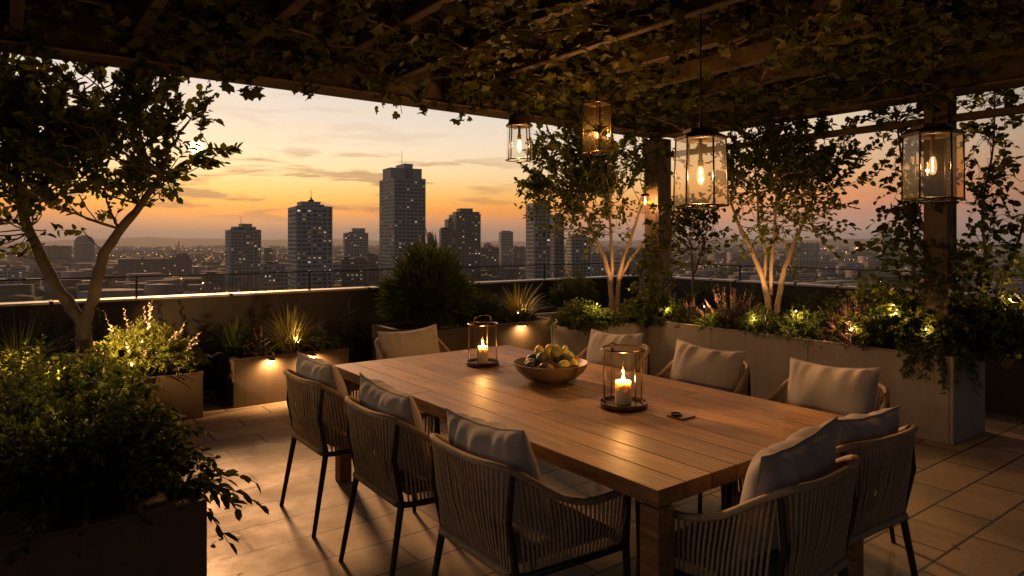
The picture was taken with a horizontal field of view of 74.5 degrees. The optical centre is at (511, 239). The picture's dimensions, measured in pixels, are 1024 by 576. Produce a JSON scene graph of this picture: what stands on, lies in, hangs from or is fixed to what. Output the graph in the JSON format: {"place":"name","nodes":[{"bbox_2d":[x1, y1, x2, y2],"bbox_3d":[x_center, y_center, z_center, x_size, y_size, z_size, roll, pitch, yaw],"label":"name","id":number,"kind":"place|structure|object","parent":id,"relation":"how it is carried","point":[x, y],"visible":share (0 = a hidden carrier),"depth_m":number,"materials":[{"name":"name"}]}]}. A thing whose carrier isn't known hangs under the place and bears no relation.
{"place":"outdoors","nodes":[
{"label":"outdoors","id":0,"kind":"place"},
{"bbox_2d":[243,303,333,353],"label":"golden grass","id":1,"kind":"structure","parent":0,"point":[285,340],"depth_m":6.81,"materials":[{"name":"plant"}]},
{"bbox_2d":[0,275,639,390],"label":"parapet wall","id":2,"kind":"structure","parent":0,"point":[198,311],"depth_m":7.27,"materials":[{"name":"grey concrete"}]},
{"bbox_2d":[0,262,628,297],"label":"glass railing","id":3,"kind":"object","parent":2,"relation":"on","point":[136,286],"visible":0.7,"depth_m":7.40,"materials":[{"name":"glass"}]},
{"bbox_2d":[0,248,1017,300],"bbox_3d":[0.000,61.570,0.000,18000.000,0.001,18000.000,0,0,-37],"label":"ground","id":4,"kind":"structure","parent":0,"point":[40,297],"depth_m":1621.78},
{"bbox_2d":[0,264,25,284],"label":"city block","id":5,"kind":"structure","parent":4,"relation":"on","point":[14,271],"depth_m":821.45,"materials":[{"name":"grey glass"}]},
{"bbox_2d":[33,245,71,263],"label":"city block","id":6,"kind":"structure","parent":4,"relation":"on","point":[58,252],"depth_m":1506.27,"materials":[{"name":"grey glass"}]},
{"bbox_2d":[74,235,94,262],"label":"domed hall","id":7,"kind":"structure","parent":4,"relation":"on","point":[84,248],"depth_m":1484.19,"materials":[{"name":"concrete"}]},
{"bbox_2d":[118,257,191,281],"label":"city block","id":8,"kind":"structure","parent":4,"relation":"on","point":[164,265],"depth_m":994.89,"materials":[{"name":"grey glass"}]},
{"bbox_2d":[176,253,189,273],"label":"city block","id":9,"kind":"structure","parent":4,"relation":"on","point":[183,263],"depth_m":990.51,"materials":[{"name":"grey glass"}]},
{"bbox_2d":[201,271,224,293],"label":"city block","id":10,"kind":"structure","parent":4,"relation":"on","point":[213,283],"depth_m":680.08,"materials":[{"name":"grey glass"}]},
{"bbox_2d":[225,224,260,292],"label":"tower","id":11,"kind":"structure","parent":4,"relation":"on","point":[242,248],"depth_m":700.79,"materials":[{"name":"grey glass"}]},
{"bbox_2d":[259,261,287,290],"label":"city block","id":12,"kind":"structure","parent":4,"relation":"on","point":[272,281],"depth_m":620.12,"materials":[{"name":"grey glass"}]},
{"bbox_2d":[288,197,332,289],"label":"tower","id":13,"kind":"structure","parent":4,"relation":"on","point":[310,234],"depth_m":520.68,"materials":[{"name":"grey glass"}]},
{"bbox_2d":[341,257,367,287],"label":"city block","id":14,"kind":"structure","parent":4,"relation":"on","point":[354,278],"depth_m":640.01,"materials":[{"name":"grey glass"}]},
{"bbox_2d":[343,228,367,258],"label":"tower","id":15,"kind":"structure","parent":4,"relation":"on","point":[355,242],"depth_m":900.64,"materials":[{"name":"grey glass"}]},
{"bbox_2d":[368,253,378,280],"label":"city block","id":16,"kind":"structure","parent":4,"relation":"on","point":[373,261],"depth_m":700.24,"materials":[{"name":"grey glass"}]},
{"bbox_2d":[379,163,425,285],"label":"skyscraper","id":17,"kind":"structure","parent":4,"relation":"on","point":[402,205],"depth_m":622.80,"materials":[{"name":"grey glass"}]},
{"bbox_2d":[449,208,480,277],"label":"tower","id":18,"kind":"structure","parent":4,"relation":"on","point":[466,232],"depth_m":801.09,"materials":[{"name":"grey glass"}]},
{"bbox_2d":[481,246,498,269],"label":"city block","id":19,"kind":"structure","parent":4,"relation":"on","point":[489,255],"depth_m":1000.12,"materials":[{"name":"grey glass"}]},
{"bbox_2d":[499,231,512,267],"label":"tower","id":20,"kind":"structure","parent":4,"relation":"on","point":[505,247],"depth_m":1200.41,"materials":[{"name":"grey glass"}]},
{"bbox_2d":[0,245,1022,300],"bbox_3d":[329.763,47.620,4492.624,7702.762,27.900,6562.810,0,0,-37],"label":"distant walls","id":21,"kind":"structure","parent":4,"relation":"on","point":[78,285],"depth_m":1168.28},
{"bbox_2d":[786,242,819,270],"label":"city block","id":22,"kind":"structure","parent":21,"relation":"on","point":[807,254],"depth_m":1247.52,"materials":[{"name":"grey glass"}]},
{"bbox_2d":[0,245,1023,298],"bbox_3d":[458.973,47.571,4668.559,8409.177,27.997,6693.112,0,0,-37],"label":"distant roofs","id":23,"kind":"structure","parent":4,"relation":"on","point":[153,286],"depth_m":1010.59,"materials":[{"name":"concrete"}]},
{"bbox_2d":[526,201,550,278],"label":"tower","id":24,"kind":"structure","parent":4,"relation":"on","point":[538,250],"depth_m":560.92,"materials":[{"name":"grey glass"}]},
{"bbox_2d":[551,213,563,277],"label":"tower","id":25,"kind":"structure","parent":4,"relation":"on","point":[557,251],"depth_m":640.29,"materials":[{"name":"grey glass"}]},
{"bbox_2d":[566,234,590,277],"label":"tower","id":26,"kind":"structure","parent":4,"relation":"on","point":[574,251],"depth_m":650.29,"materials":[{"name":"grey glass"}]},
{"bbox_2d":[591,252,613,275],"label":"city block","id":27,"kind":"structure","parent":4,"relation":"on","point":[597,269],"depth_m":800.69,"materials":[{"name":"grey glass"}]},
{"bbox_2d":[0,237,1023,249],"bbox_3d":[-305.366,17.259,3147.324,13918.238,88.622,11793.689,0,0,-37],"label":"hills","id":28,"kind":"structure","parent":0,"point":[137,242],"depth_m":5438.30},
{"bbox_2d":[0,244,1023,304],"bbox_3d":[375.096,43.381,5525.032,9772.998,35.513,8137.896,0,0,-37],"label":"woods","id":29,"kind":"object","parent":28,"relation":"on","point":[725,272],"visible":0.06,"depth_m":1135.75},
{"bbox_2d":[0,54,1023,242],"label":"sky","id":30,"kind":"structure","parent":0,"point":[333,151],"materials":[{"name":"orange"}]},
{"bbox_2d":[671,276,1023,315],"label":"parapet wall","id":31,"kind":"structure","parent":0,"point":[684,285],"depth_m":8.93,"materials":[{"name":"grey concrete"}]},
{"bbox_3d":[0.662,31.730,1.619,14.800,59.680,13.800,0,0,-37],"label":"apartment block","id":32,"kind":"object","parent":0,"visible":0},
{"bbox_2d":[171,382,1023,575],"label":"terrace floor","id":33,"kind":"structure","parent":32,"relation":"on","point":[966,497],"depth_m":3.85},
{"bbox_2d":[0,308,73,365],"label":"shrub","id":34,"kind":"object","parent":33,"relation":"on","point":[52,328],"visible":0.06,"depth_m":6.03,"materials":[{"name":"green plant"}]},
{"bbox_2d":[0,366,208,575],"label":"planter","id":35,"kind":"object","parent":33,"relation":"on","point":[174,543],"visible":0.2,"depth_m":2.35,"materials":[{"name":"concrete"}]},
{"bbox_2d":[0,339,86,392],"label":"leafy bush","id":36,"kind":"object","parent":35,"relation":"on","point":[10,376],"visible":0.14,"depth_m":4.17,"materials":[{"name":"green plant"}]},
{"bbox_2d":[0,334,163,433],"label":"leafy bush","id":37,"kind":"object","parent":35,"relation":"on","point":[77,378],"visible":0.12,"depth_m":3.63,"materials":[{"name":"green plant"}]},
{"bbox_2d":[0,343,190,451],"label":"leafy bush","id":38,"kind":"object","parent":35,"relation":"in","point":[23,401],"visible":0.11,"depth_m":3.01,"materials":[{"name":"green plant"}]},
{"bbox_2d":[52,347,142,385],"bbox_3d":[-2.859,0.873,4.536,0.665,0.326,0.935,0,0,-37],"label":"leafy bush","id":39,"kind":"object","parent":35,"relation":"in","point":[78,359],"visible":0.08,"depth_m":4.55,"materials":[{"name":"green plant"}]},
{"bbox_2d":[0,361,222,564],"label":"leafy bush","id":40,"kind":"object","parent":35,"relation":"in","point":[108,459],"visible":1,"depth_m":2.44,"materials":[{"name":"green plant"}]},
{"bbox_2d":[0,17,242,363],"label":"ornamental tree","id":41,"kind":"object","parent":35,"relation":"on","point":[62,145],"visible":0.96,"depth_m":4.78,"materials":[{"name":"green plant"}]},
{"bbox_2d":[179,469,268,554],"bbox_3d":[-1.178,1.063,2.692,0.344,0.324,0.416,0,0,-37],"label":"arching plant","id":42,"kind":"object","parent":35,"relation":"in","point":[214,490],"visible":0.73,"depth_m":2.61,"materials":[{"name":"green plant"}]},
{"bbox_2d":[133,362,203,421],"bbox_3d":[-3.786,1.369,5.629,2.092,0.401,0.750,0,0,-37],"label":"planter","id":43,"kind":"object","parent":33,"relation":"on","point":[183,393],"visible":0.29,"depth_m":5.86,"materials":[{"name":"concrete"}]},
{"bbox_2d":[0,315,71,371],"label":"wispy grass","id":44,"kind":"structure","parent":43,"relation":"in","point":[27,344],"depth_m":5.23,"materials":[{"name":"green plant"}]},
{"bbox_2d":[65,297,221,379],"bbox_3d":[-3.275,0.865,5.973,1.305,0.732,0.874,0,0,-37],"label":"lime shrub","id":45,"kind":"object","parent":43,"relation":"in","point":[165,352],"visible":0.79,"depth_m":5.88,"materials":[{"name":"green plant"}]},
{"bbox_2d":[215,341,349,407],"bbox_3d":[-2.325,1.345,6.864,1.152,0.451,0.783,0,0,-37],"label":"planter","id":46,"kind":"object","parent":33,"relation":"on","point":[246,380],"visible":0.65,"depth_m":6.47,"materials":[{"name":"concrete"}]},
{"bbox_2d":[200,316,269,357],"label":"strap leaf plant","id":47,"kind":"object","parent":46,"relation":"on","point":[235,343],"visible":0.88,"depth_m":6.55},
{"bbox_2d":[243,326,280,356],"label":"heather","id":48,"kind":"object","parent":46,"relation":"on","point":[257,353],"visible":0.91,"depth_m":6.60,"materials":[{"name":"green plant"}]},
{"bbox_2d":[303,326,332,351],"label":"fern clump","id":49,"kind":"object","parent":46,"relation":"on","point":[317,344],"visible":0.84,"depth_m":6.92,"materials":[{"name":"green plant"}]},
{"bbox_2d":[279,369,415,537],"bbox_3d":[-0.977,1.163,3.939,0.621,0.819,0.645,0,0,-37],"label":"rope armchair","id":50,"kind":"object","parent":33,"relation":"on","point":[318,436],"visible":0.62,"depth_m":3.66,"materials":[{"name":"brown metal"}]},
{"bbox_2d":[296,351,348,431],"bbox_3d":[-1.081,0.871,3.862,0.208,0.425,0.526,-21,12,-35],"label":"cushion","id":51,"kind":"object","parent":50,"relation":"on","point":[321,371],"visible":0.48,"depth_m":3.69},
{"bbox_2d":[341,303,357,360],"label":"sprig plant","id":52,"kind":"object","parent":33,"relation":"on","point":[344,329],"visible":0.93,"depth_m":7.64,"materials":[{"name":"green plant"}]},
{"bbox_2d":[374,337,449,431],"bbox_3d":[-0.700,1.163,5.143,0.645,0.819,0.621,0,0,-37],"label":"rope armchair","id":53,"kind":"object","parent":33,"relation":"on","point":[379,356],"visible":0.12,"depth_m":5.23,"materials":[{"name":"brown metal"}]},
{"bbox_2d":[377,324,439,358],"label":"cushion","id":54,"kind":"object","parent":53,"relation":"on","point":[421,341],"visible":0.6,"depth_m":5.17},
{"bbox_2d":[339,396,505,575],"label":"rope armchair","id":55,"kind":"object","parent":33,"relation":"on","point":[387,479],"visible":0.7,"depth_m":2.98,"materials":[{"name":"fabric"}]},
{"bbox_2d":[359,372,430,479],"bbox_3d":[-0.558,0.871,3.170,0.208,0.425,0.536,-20,14,-33],"label":"cushion","id":56,"kind":"object","parent":55,"relation":"on","point":[377,395],"visible":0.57,"depth_m":3.01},
{"bbox_2d":[371,315,549,360],"bbox_3d":[-0.525,1.250,7.579,1.852,0.641,0.933,0,0,-37],"label":"planter","id":57,"kind":"object","parent":33,"relation":"on","point":[530,335],"visible":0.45,"depth_m":7.42,"materials":[{"name":"concrete"}]},
{"bbox_2d":[373,227,479,328],"bbox_3d":[-0.937,0.411,7.474,1.238,1.130,1.109,0,0,-37],"label":"shrub","id":58,"kind":"object","parent":57,"relation":"on","point":[433,287],"depth_m":7.24,"materials":[{"name":"green plant"}]},
{"bbox_2d":[454,289,514,326],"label":"dark shrub","id":59,"kind":"object","parent":57,"relation":"on","point":[479,308],"visible":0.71,"depth_m":7.85,"materials":[{"name":"green plant"}]},
{"bbox_2d":[484,280,555,321],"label":"golden grass","id":60,"kind":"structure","parent":57,"relation":"on","point":[515,307],"depth_m":7.97,"materials":[{"name":"plant"}]},
{"bbox_2d":[0,0,1023,332],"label":"pergola","id":61,"kind":"object","parent":33,"relation":"on","point":[84,24],"visible":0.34,"depth_m":5.15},
{"bbox_2d":[0,0,1023,175],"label":"climbing vine","id":62,"kind":"object","parent":61,"relation":"attached to","point":[313,31],"visible":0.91,"depth_m":4.43,"materials":[{"name":"green plant"}]},
{"bbox_2d":[505,80,532,161],"bbox_3d":[0.060,-0.999,5.500,0.233,0.703,0.234,0,0,38],"label":"hanging lantern","id":63,"kind":"object","parent":61,"relation":"hanging from","point":[519,120],"visible":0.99,"depth_m":5.44,"materials":[{"name":"brown metal"}]},
{"bbox_2d":[582,60,611,155],"bbox_3d":[0.632,-0.992,5.000,0.158,0.717,0.158,0,0,41],"label":"hanging lantern","id":64,"kind":"object","parent":61,"relation":"hanging from","point":[597,103],"visible":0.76,"depth_m":4.99,"materials":[{"name":"black metal"}]},
{"bbox_2d":[624,135,691,311],"bbox_3d":[1.645,-0.128,7.663,0.700,2.159,0.761,0,0,27],"label":"climbing vine","id":65,"kind":"object","parent":61,"relation":"attached to","point":[645,264],"visible":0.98,"depth_m":7.62,"materials":[{"name":"green plant"}]},
{"bbox_2d":[673,14,728,208],"bbox_3d":[1.078,-0.766,3.850,0.310,1.167,0.269,0,0,-43],"label":"hanging lantern","id":66,"kind":"object","parent":61,"relation":"hanging from","point":[700,134],"visible":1,"depth_m":3.81,"materials":[{"name":"brown metal"}]},
{"bbox_2d":[833,91,986,357],"bbox_3d":[3.315,-0.096,5.637,0.830,2.286,1.183,0,0,-37],"label":"climbing vine","id":67,"kind":"object","parent":61,"relation":"attached to","point":[909,211],"visible":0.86,"depth_m":5.59,"materials":[{"name":"green plant"}]},
{"bbox_2d":[900,3,966,201],"bbox_3d":[2.373,-0.784,3.800,0.321,1.132,0.278,0,0,-34],"label":"hanging lantern","id":68,"kind":"object","parent":61,"relation":"hanging from","point":[932,130],"visible":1,"depth_m":3.77,"materials":[{"name":"brown metal"}]},
{"bbox_2d":[954,87,1023,358],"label":"climbing vine","id":69,"kind":"object","parent":61,"relation":"attached to","point":[1009,99],"visible":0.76,"depth_m":5.46,"materials":[{"name":"green plant"}]},
{"bbox_2d":[430,433,630,575],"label":"rope armchair","id":70,"kind":"object","parent":33,"relation":"on","point":[482,535],"visible":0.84,"depth_m":2.41,"materials":[{"name":"fabric"}]},
{"bbox_2d":[445,408,551,536],"bbox_3d":[-0.062,0.861,2.533,0.210,0.415,0.516,-21,10,-36],"label":"cushion","id":71,"kind":"object","parent":70,"relation":"on","point":[499,442],"visible":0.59,"depth_m":2.38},
{"bbox_2d":[529,304,622,313],"bbox_3d":[0.671,1.264,9.369,1.912,0.611,0.600,0,0,-37],"label":"planter","id":72,"kind":"object","parent":33,"relation":"on","point":[546,310],"visible":0.04,"depth_m":9.56,"materials":[{"name":"concrete"}]},
{"bbox_2d":[545,262,602,310],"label":"round shrub","id":73,"kind":"object","parent":72,"relation":"on","point":[567,292],"visible":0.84,"depth_m":9.39,"materials":[{"name":"green plant"}]},
{"bbox_2d":[535,308,647,358],"bbox_3d":[1.115,1.244,8.159,1.452,0.651,1.370,0,0,-37],"label":"planter","id":74,"kind":"object","parent":33,"relation":"on","point":[576,343],"visible":0.17,"depth_m":7.53,"materials":[{"name":"concrete"}]},
{"bbox_2d":[546,297,616,335],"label":"mounded shrub","id":75,"kind":"object","parent":74,"relation":"in","point":[576,315],"visible":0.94,"depth_m":7.31,"materials":[{"name":"green plant"}]},
{"bbox_2d":[513,127,653,313],"bbox_3d":[0.931,-0.232,8.154,2.150,2.417,1.666,0,0,-37],"label":"ornamental tree","id":76,"kind":"object","parent":74,"relation":"on","point":[582,173],"visible":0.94,"depth_m":7.95,"materials":[{"name":"green plant"}]},
{"bbox_2d":[587,305,626,331],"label":"shrub","id":77,"kind":"object","parent":74,"relation":"in","point":[615,318],"visible":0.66,"depth_m":7.29,"materials":[{"name":"green plant"}]},
{"bbox_2d":[615,297,662,327],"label":"shrub","id":78,"kind":"object","parent":74,"relation":"in","point":[637,314],"visible":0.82,"depth_m":7.55,"materials":[{"name":"green plant"}]},
{"bbox_2d":[335,345,863,575],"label":"dining table","id":79,"kind":"object","parent":33,"relation":"on","point":[654,458],"visible":0.69,"depth_m":3.06,"materials":[{"name":"brown wood"}]},
{"bbox_2d":[466,315,498,367],"bbox_3d":[-0.193,0.655,4.422,0.220,0.326,0.220,0,0,33],"label":"candle lantern","id":80,"kind":"object","parent":79,"relation":"on","point":[473,362],"visible":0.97,"depth_m":4.39,"materials":[{"name":"gold metal"}]},
{"bbox_2d":[513,355,588,383],"bbox_3d":[0.225,0.764,3.922,0.442,0.111,0.442,0,0,-37],"label":"fruit bowl","id":81,"kind":"object","parent":79,"relation":"on","point":[555,375],"visible":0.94,"depth_m":3.77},
{"bbox_2d":[599,342,647,411],"bbox_3d":[0.547,0.666,3.321,0.240,0.303,0.249,0,0,-7],"label":"candle lantern","id":82,"kind":"object","parent":79,"relation":"on","point":[635,405],"visible":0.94,"depth_m":3.27,"materials":[{"name":"gold metal"}]},
{"bbox_2d":[615,379,630,404],"bbox_3d":[0.547,0.730,3.316,0.079,0.148,0.079,0,0,-37],"label":"pillar candle","id":83,"kind":"object","parent":82,"relation":"in","point":[622,391],"visible":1,"depth_m":3.28,"materials":[{"name":"wax"}]},
{"bbox_2d":[576,344,650,374],"bbox_3d":[0.624,1.163,4.838,0.621,0.819,0.645,0,0,-37],"label":"rope armchair","id":84,"kind":"object","parent":33,"relation":"on","point":[646,362],"visible":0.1,"depth_m":4.76,"materials":[{"name":"brown metal"}]},
{"bbox_2d":[586,329,643,370],"bbox_3d":[0.729,0.871,4.916,0.208,0.425,0.536,21,-15,-34],"label":"cushion","id":85,"kind":"object","parent":84,"relation":"on","point":[598,340],"visible":0.54,"depth_m":4.80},
{"bbox_2d":[656,360,750,513],"bbox_3d":[1.109,1.163,4.190,0.622,0.819,0.645,0,0,-38],"label":"rope armchair","id":86,"kind":"object","parent":33,"relation":"on","point":[743,387],"visible":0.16,"depth_m":4.11,"materials":[{"name":"fabric"}]},
{"bbox_2d":[669,338,745,392],"bbox_3d":[1.212,0.871,4.269,0.208,0.425,0.526,21,-11,-36],"label":"cushion","id":87,"kind":"object","parent":86,"relation":"on","point":[706,367],"visible":0.63,"depth_m":4.17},
{"bbox_2d":[635,455,860,575],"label":"rope armchair","id":88,"kind":"object","parent":33,"relation":"on","point":[703,541],"visible":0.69,"depth_m":2.21,"materials":[{"name":"fabric"}]},
{"bbox_2d":[733,416,837,566],"bbox_3d":[0.953,0.861,2.327,0.536,0.425,0.208,-5,20,-41],"label":"cushion","id":89,"kind":"object","parent":88,"relation":"on","point":[806,454],"visible":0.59,"depth_m":2.19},
{"bbox_2d":[734,378,895,543],"bbox_3d":[1.595,1.163,3.540,0.621,0.819,0.645,0,0,-36],"label":"rope armchair","id":90,"kind":"object","parent":33,"relation":"on","point":[775,396],"visible":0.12,"depth_m":3.54,"materials":[{"name":"brown metal"}]},
{"bbox_2d":[786,357,881,415],"bbox_3d":[1.700,0.861,3.616,0.210,0.415,0.516,21,-14,-33],"label":"cushion","id":91,"kind":"object","parent":90,"relation":"on","point":[841,391],"visible":0.58,"depth_m":3.53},
{"bbox_2d":[648,321,985,444],"bbox_3d":[2.705,1.234,6.567,0.652,0.671,3.075,0,0,-37],"label":"planter","id":92,"kind":"object","parent":33,"relation":"on","point":[952,416],"visible":0.48,"depth_m":5.62,"materials":[{"name":"concrete"}]},
{"bbox_2d":[642,288,690,325],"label":"shrub","id":93,"kind":"object","parent":92,"relation":"in","point":[672,308],"visible":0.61,"depth_m":7.53,"materials":[{"name":"green plant"}]},
{"bbox_2d":[665,297,706,327],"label":"heather","id":94,"kind":"object","parent":92,"relation":"on","point":[691,319],"visible":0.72,"depth_m":7.37,"materials":[{"name":"green plant"}]},
{"bbox_2d":[671,188,739,302],"bbox_3d":[2.428,0.197,9.219,1.155,1.848,1.143,0,0,-13],"label":"young tree","id":95,"kind":"object","parent":92,"relation":"on","point":[686,219],"visible":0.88,"depth_m":9.14,"materials":[{"name":"green plant"}]},
{"bbox_2d":[693,310,741,331],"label":"edging plant","id":96,"kind":"object","parent":92,"relation":"on","point":[713,320],"visible":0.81,"depth_m":6.96,"materials":[{"name":"green plant"}]},
{"bbox_2d":[693,281,761,331],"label":"heather","id":97,"kind":"object","parent":92,"relation":"on","point":[731,313],"visible":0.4,"depth_m":7.10,"materials":[{"name":"green plant"}]},
{"bbox_2d":[731,304,783,338],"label":"mounded shrub","id":98,"kind":"object","parent":92,"relation":"on","point":[753,322],"visible":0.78,"depth_m":6.58,"materials":[{"name":"green plant"}]},
{"bbox_2d":[707,108,887,316],"bbox_3d":[2.856,-0.202,6.812,1.650,2.317,1.782,0,0,7],"label":"ornamental tree","id":99,"kind":"object","parent":92,"relation":"on","point":[794,165],"visible":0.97,"depth_m":6.55,"materials":[{"name":"green plant"}]},
{"bbox_2d":[763,305,843,345],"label":"mounded shrub","id":100,"kind":"object","parent":92,"relation":"on","point":[807,328],"visible":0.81,"depth_m":6.25,"materials":[{"name":"green plant"}]},
{"bbox_2d":[816,291,860,326],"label":"sprig plant","id":101,"kind":"object","parent":92,"relation":"on","point":[828,310],"visible":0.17,"depth_m":6.40,"materials":[{"name":"green plant"}]},
{"bbox_2d":[817,297,880,349],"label":"heather","id":102,"kind":"object","parent":92,"relation":"on","point":[847,333],"visible":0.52,"depth_m":5.95,"materials":[{"name":"green plant"}]},
{"bbox_2d":[849,290,927,359],"bbox_3d":[3.259,0.691,5.704,0.663,0.584,0.765,0,0,-37],"label":"leafy bush","id":103,"kind":"object","parent":92,"relation":"on","point":[905,336],"visible":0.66,"depth_m":5.62,"materials":[{"name":"green plant"}]},
{"bbox_2d":[899,318,981,394],"bbox_3d":[3.405,0.906,5.392,0.608,0.567,0.620,0,0,-37],"label":"trailing bush","id":104,"kind":"object","parent":92,"relation":"on","point":[928,349],"visible":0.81,"depth_m":5.26,"materials":[{"name":"green plant"}]},
{"bbox_2d":[718,424,917,575],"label":"rope armchair","id":105,"kind":"object","parent":33,"relation":"on","point":[884,507],"visible":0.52,"depth_m":2.64,"materials":[{"name":"fabric"}]},
{"bbox_2d":[836,405,900,497],"bbox_3d":[1.393,0.891,2.756,0.516,0.415,0.210,2,16,-34],"label":"cushion","id":106,"kind":"object","parent":105,"relation":"on","point":[884,422],"visible":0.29,"depth_m":2.67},
{"bbox_2d":[985,354,1023,417],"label":"planter","id":107,"kind":"object","parent":33,"relation":"on","point":[1004,386],"visible":0.02,"depth_m":6.03,"materials":[{"name":"concrete"}]},
{"bbox_2d":[680,277,727,315],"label":"hedge plant","id":108,"kind":"object","parent":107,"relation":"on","point":[699,299],"visible":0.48,"depth_m":9.10,"materials":[{"name":"green plant"}]},
{"bbox_2d":[717,283,774,314],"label":"hedge plant","id":109,"kind":"object","parent":107,"relation":"on","point":[760,298],"visible":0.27,"depth_m":8.58,"materials":[{"name":"green plant"}]},
{"bbox_2d":[780,290,837,320],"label":"hedge plant","id":110,"kind":"object","parent":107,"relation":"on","point":[811,307],"visible":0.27,"depth_m":7.94,"materials":[{"name":"green plant"}]},
{"bbox_2d":[950,275,1023,362],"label":"leafy bush","id":111,"kind":"object","parent":107,"relation":"in","point":[995,339],"visible":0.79,"depth_m":5.32,"materials":[{"name":"green plant"}]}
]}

